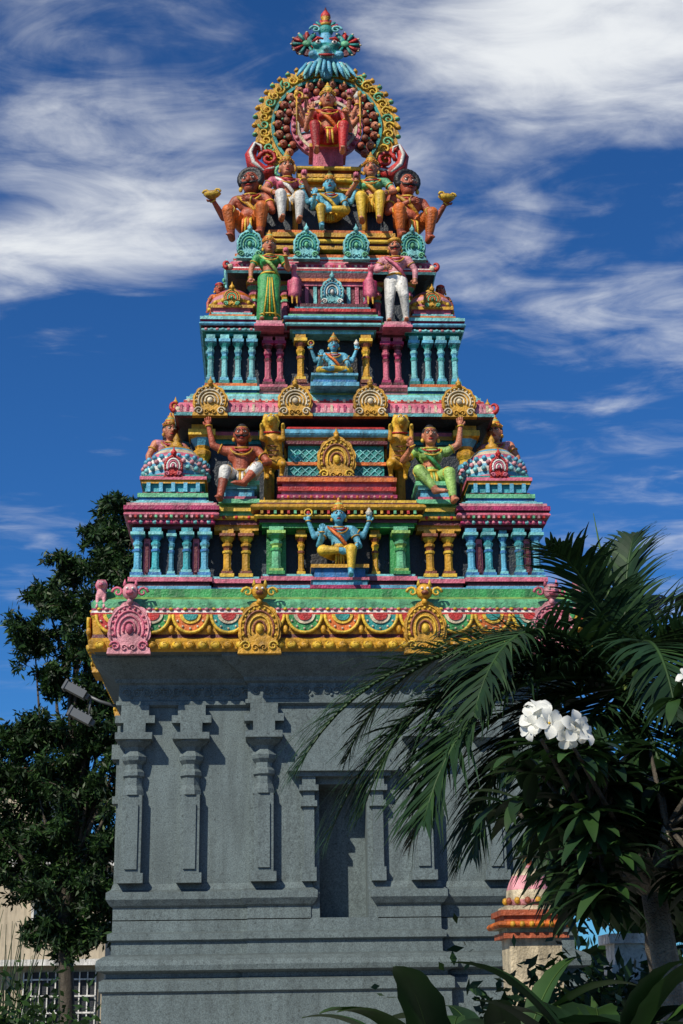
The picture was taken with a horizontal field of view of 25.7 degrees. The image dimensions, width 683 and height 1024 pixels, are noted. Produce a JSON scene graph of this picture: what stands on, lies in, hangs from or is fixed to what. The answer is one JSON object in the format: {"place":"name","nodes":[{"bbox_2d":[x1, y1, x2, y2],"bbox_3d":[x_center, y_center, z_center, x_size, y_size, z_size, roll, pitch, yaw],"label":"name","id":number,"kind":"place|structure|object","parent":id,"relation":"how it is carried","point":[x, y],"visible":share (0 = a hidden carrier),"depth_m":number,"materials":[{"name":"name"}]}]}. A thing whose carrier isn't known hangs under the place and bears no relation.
{"place":"outdoors","nodes":[
{"label":"outdoors","id":0,"kind":"place"},
{"bbox_2d":[0,797,113,1023],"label":"cream house","id":1,"kind":"structure","parent":0,"point":[84,969],"depth_m":37.91,"materials":[{"name":"paint"}]},
{"bbox_2d":[21,904,96,1023],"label":"windows and grille","id":2,"kind":"structure","parent":1,"relation":"in","point":[80,983],"depth_m":37.74,"materials":[{"name":"white metal"}]},
{"bbox_2d":[0,0,682,956],"label":"sky","id":3,"kind":"structure","parent":0,"point":[555,127],"materials":[{"name":"blue"}]},
{"bbox_2d":[656,1021,682,1023],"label":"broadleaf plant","id":4,"kind":"object","parent":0,"point":[674,1022],"visible":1,"depth_m":5.74,"materials":[{"name":"green plant"}]},
{"label":"paved court","id":5,"kind":"structure","parent":0,"visible":0},
{"bbox_2d":[0,903,59,1023],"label":"reed plant","id":6,"kind":"object","parent":5,"relation":"on","point":[12,980],"visible":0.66,"depth_m":19.04,"materials":[{"name":"green plant"}]},
{"bbox_2d":[0,960,100,1023],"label":"garden bush","id":7,"kind":"object","parent":5,"relation":"on","point":[37,1009],"visible":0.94,"depth_m":17.49,"materials":[{"name":"green plant"}]},
{"bbox_2d":[86,67,591,1023],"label":"temple gopuram","id":8,"kind":"structure","parent":5,"relation":"on","point":[232,631],"depth_m":16.06,"materials":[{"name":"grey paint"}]},
{"bbox_2d":[61,679,116,726],"bbox_3d":[-2.795,2.174,17.073,0.778,0.527,0.200,0,-18,-3],"label":"floodlight","id":9,"kind":"object","parent":8,"relation":"attached to","point":[80,692],"visible":0.97,"depth_m":17.02,"materials":[{"name":"grey metal"}]},
{"bbox_2d":[95,580,107,607],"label":"seated lion statue","id":10,"kind":"object","parent":8,"relation":"on","point":[101,586],"visible":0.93,"depth_m":15.98,"materials":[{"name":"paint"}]},
{"bbox_2d":[146,412,190,459],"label":"attendant statue","id":11,"kind":"object","parent":8,"relation":"on","point":[169,429],"visible":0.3,"depth_m":18.02,"materials":[{"name":"paint"}]},
{"bbox_2d":[206,282,224,312],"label":"attendant statue","id":12,"kind":"object","parent":8,"relation":"on","point":[218,287],"visible":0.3,"depth_m":19.12,"materials":[{"name":"paint"}]},
{"bbox_2d":[203,416,271,501],"bbox_3d":[-1.173,-0.597,17.227,0.772,1.139,0.513,6,-19,-19],"label":"seated man statue","id":13,"kind":"object","parent":8,"relation":"on","point":[246,468],"visible":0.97,"depth_m":17.29,"materials":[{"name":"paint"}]},
{"bbox_2d":[202,167,275,241],"bbox_3d":[-1.294,-3.989,19.453,0.901,1.182,0.591,-7,-19,17],"label":"guardian statue","id":14,"kind":"object","parent":8,"relation":"on","point":[254,205],"visible":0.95,"depth_m":19.34,"materials":[{"name":"paint"}]},
{"bbox_2d":[247,230,290,319],"bbox_3d":[-0.888,-2.921,18.543,0.521,1.283,0.298,-2,-18,3],"label":"standing woman statue","id":15,"kind":"object","parent":8,"relation":"on","point":[268,261],"visible":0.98,"depth_m":18.47,"materials":[{"name":"green paint"}]},
{"bbox_2d":[259,413,286,478],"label":"lion statue","id":16,"kind":"object","parent":8,"relation":"on","point":[272,439],"visible":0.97,"depth_m":17.41,"materials":[{"name":"gold paint"}]},
{"bbox_2d":[261,150,312,223],"bbox_3d":[-0.655,-4.238,19.544,0.605,1.237,0.623,13,-23,-36],"label":"seated woman statue","id":17,"kind":"object","parent":8,"relation":"on","point":[284,185],"visible":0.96,"depth_m":19.52,"materials":[{"name":"paint"}]},
{"bbox_2d":[287,263,301,304],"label":"parrot statue","id":18,"kind":"object","parent":8,"relation":"on","point":[294,287],"visible":0.99,"depth_m":18.59,"materials":[{"name":"pink paint"}]},
{"bbox_2d":[290,7,361,79],"bbox_3d":[-0.215,-6.549,20.898,1.006,1.209,0.368,0,-18,-3],"label":"lion face crest","id":19,"kind":"object","parent":8,"relation":"on","point":[326,51],"visible":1,"depth_m":20.81,"materials":[{"name":"paint"}]},
{"bbox_2d":[292,82,364,154],"bbox_3d":[-0.174,-5.249,20.001,0.741,1.308,0.750,-17,-24,41],"label":"goddess statue","id":20,"kind":"object","parent":8,"relation":"on","point":[322,124],"visible":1,"depth_m":20.04,"materials":[{"name":"paint"}]},
{"bbox_2d":[299,170,359,230],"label":"deity statue","id":21,"kind":"object","parent":8,"relation":"on","point":[326,203],"visible":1,"depth_m":19.45,"materials":[{"name":"blue paint"}]},
{"bbox_2d":[308,332,359,372],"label":"deity statue","id":22,"kind":"object","parent":8,"relation":"on","point":[333,358],"visible":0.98,"depth_m":18.14,"materials":[{"name":"blue paint"}]},
{"bbox_2d":[304,497,373,576],"bbox_3d":[-0.046,0.290,16.724,0.731,1.010,0.469,-7,-19,18],"label":"deity statue","id":23,"kind":"object","parent":8,"relation":"on","point":[338,533],"visible":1,"depth_m":16.74,"materials":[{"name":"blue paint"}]},
{"bbox_2d":[363,263,376,304],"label":"parrot statue","id":24,"kind":"object","parent":8,"relation":"on","point":[369,288],"visible":0.99,"depth_m":18.63,"materials":[{"name":"pink paint"}]},
{"bbox_2d":[345,152,396,224],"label":"seated woman statue","id":25,"kind":"object","parent":8,"relation":"on","point":[372,198],"visible":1,"depth_m":19.57,"materials":[{"name":"paint"}]},
{"bbox_2d":[374,237,417,321],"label":"standing man statue","id":26,"kind":"object","parent":8,"relation":"on","point":[394,264],"visible":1,"depth_m":18.55,"materials":[{"name":"paint"}]},
{"bbox_2d":[384,414,413,479],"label":"lion statue","id":27,"kind":"object","parent":8,"relation":"on","point":[397,437],"visible":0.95,"depth_m":17.48,"materials":[{"name":"gold paint"}]},
{"bbox_2d":[384,169,456,243],"bbox_3d":[1.027,-3.999,19.520,0.956,1.182,0.601,0,-18,-3],"label":"guardian statue","id":28,"kind":"object","parent":8,"relation":"on","point":[404,206],"visible":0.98,"depth_m":19.46,"materials":[{"name":"paint"}]},
{"bbox_2d":[400,417,464,503],"bbox_3d":[1.052,-0.589,17.343,0.750,1.167,0.512,-5,-19,13],"label":"seated dancer statue","id":29,"kind":"object","parent":8,"relation":"on","point":[428,470],"visible":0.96,"depth_m":17.35,"materials":[{"name":"paint"}]},
{"bbox_2d":[435,285,454,314],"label":"attendant statue","id":30,"kind":"object","parent":8,"relation":"on","point":[440,289],"visible":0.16,"depth_m":19.27,"materials":[{"name":"paint"}]},
{"bbox_2d":[477,415,519,459],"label":"attendant statue","id":31,"kind":"object","parent":8,"relation":"on","point":[495,431],"visible":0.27,"depth_m":18.23,"materials":[{"name":"paint"}]},
{"bbox_2d":[302,966,504,1023],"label":"broadleaf plant","id":32,"kind":"object","parent":5,"relation":"on","point":[420,997],"visible":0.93,"depth_m":5.85,"materials":[{"name":"green plant"}]},
{"bbox_2d":[274,513,682,1023],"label":"palm tree","id":33,"kind":"object","parent":5,"relation":"on","point":[618,621],"visible":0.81,"depth_m":10.83,"materials":[{"name":"green plant"}]},
{"bbox_2d":[393,955,635,1023],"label":"broadleaf plant","id":34,"kind":"object","parent":5,"relation":"on","point":[545,984],"visible":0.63,"depth_m":6.33,"materials":[{"name":"green plant"}]},
{"bbox_2d":[371,913,682,1023],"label":"garden bush","id":35,"kind":"object","parent":5,"relation":"on","point":[594,993],"visible":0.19,"depth_m":11.74,"materials":[{"name":"green plant"}]},
{"bbox_2d":[487,861,568,1005],"bbox_3d":[1.774,4.643,13.729,0.718,2.990,0.735,0,-18,-3],"label":"shrine","id":36,"kind":"object","parent":5,"relation":"on","point":[512,916],"visible":0.6,"depth_m":13.72,"materials":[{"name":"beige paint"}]},
{"bbox_2d":[451,960,682,1023],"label":"broadleaf plant","id":37,"kind":"object","parent":5,"relation":"on","point":[651,991],"visible":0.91,"depth_m":5.84,"materials":[{"name":"green plant"}]},
{"bbox_2d":[461,668,682,1023],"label":"frangipani tree","id":38,"kind":"object","parent":5,"relation":"on","point":[607,816],"visible":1,"depth_m":6.89,"materials":[{"name":"green plant"}]},
{"bbox_2d":[598,933,681,1001],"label":"compound wall","id":39,"kind":"structure","parent":5,"relation":"on","point":[630,945],"depth_m":12.63,"materials":[{"name":"white paint"}]},
{"label":"ground","id":40,"kind":"structure","parent":0,"visible":0},
{"bbox_2d":[0,489,137,1023],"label":"leafy tree","id":41,"kind":"object","parent":40,"relation":"on","point":[72,849],"visible":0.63,"depth_m":25.43,"materials":[{"name":"green plant"}]},
{"bbox_2d":[439,927,682,1022],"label":"garden bush","id":42,"kind":"object","parent":40,"relation":"on","point":[628,970],"visible":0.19,"depth_m":11.33,"materials":[{"name":"green plant"}]},
{"bbox_2d":[574,925,681,994],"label":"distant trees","id":43,"kind":"object","parent":40,"relation":"on","point":[587,970],"depth_m":82.85,"materials":[{"name":"green plant"}]},
{"bbox_2d":[587,919,682,955],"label":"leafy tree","id":44,"kind":"object","parent":40,"relation":"on","point":[678,938],"depth_m":22.87,"materials":[{"name":"green plant"}]}
]}

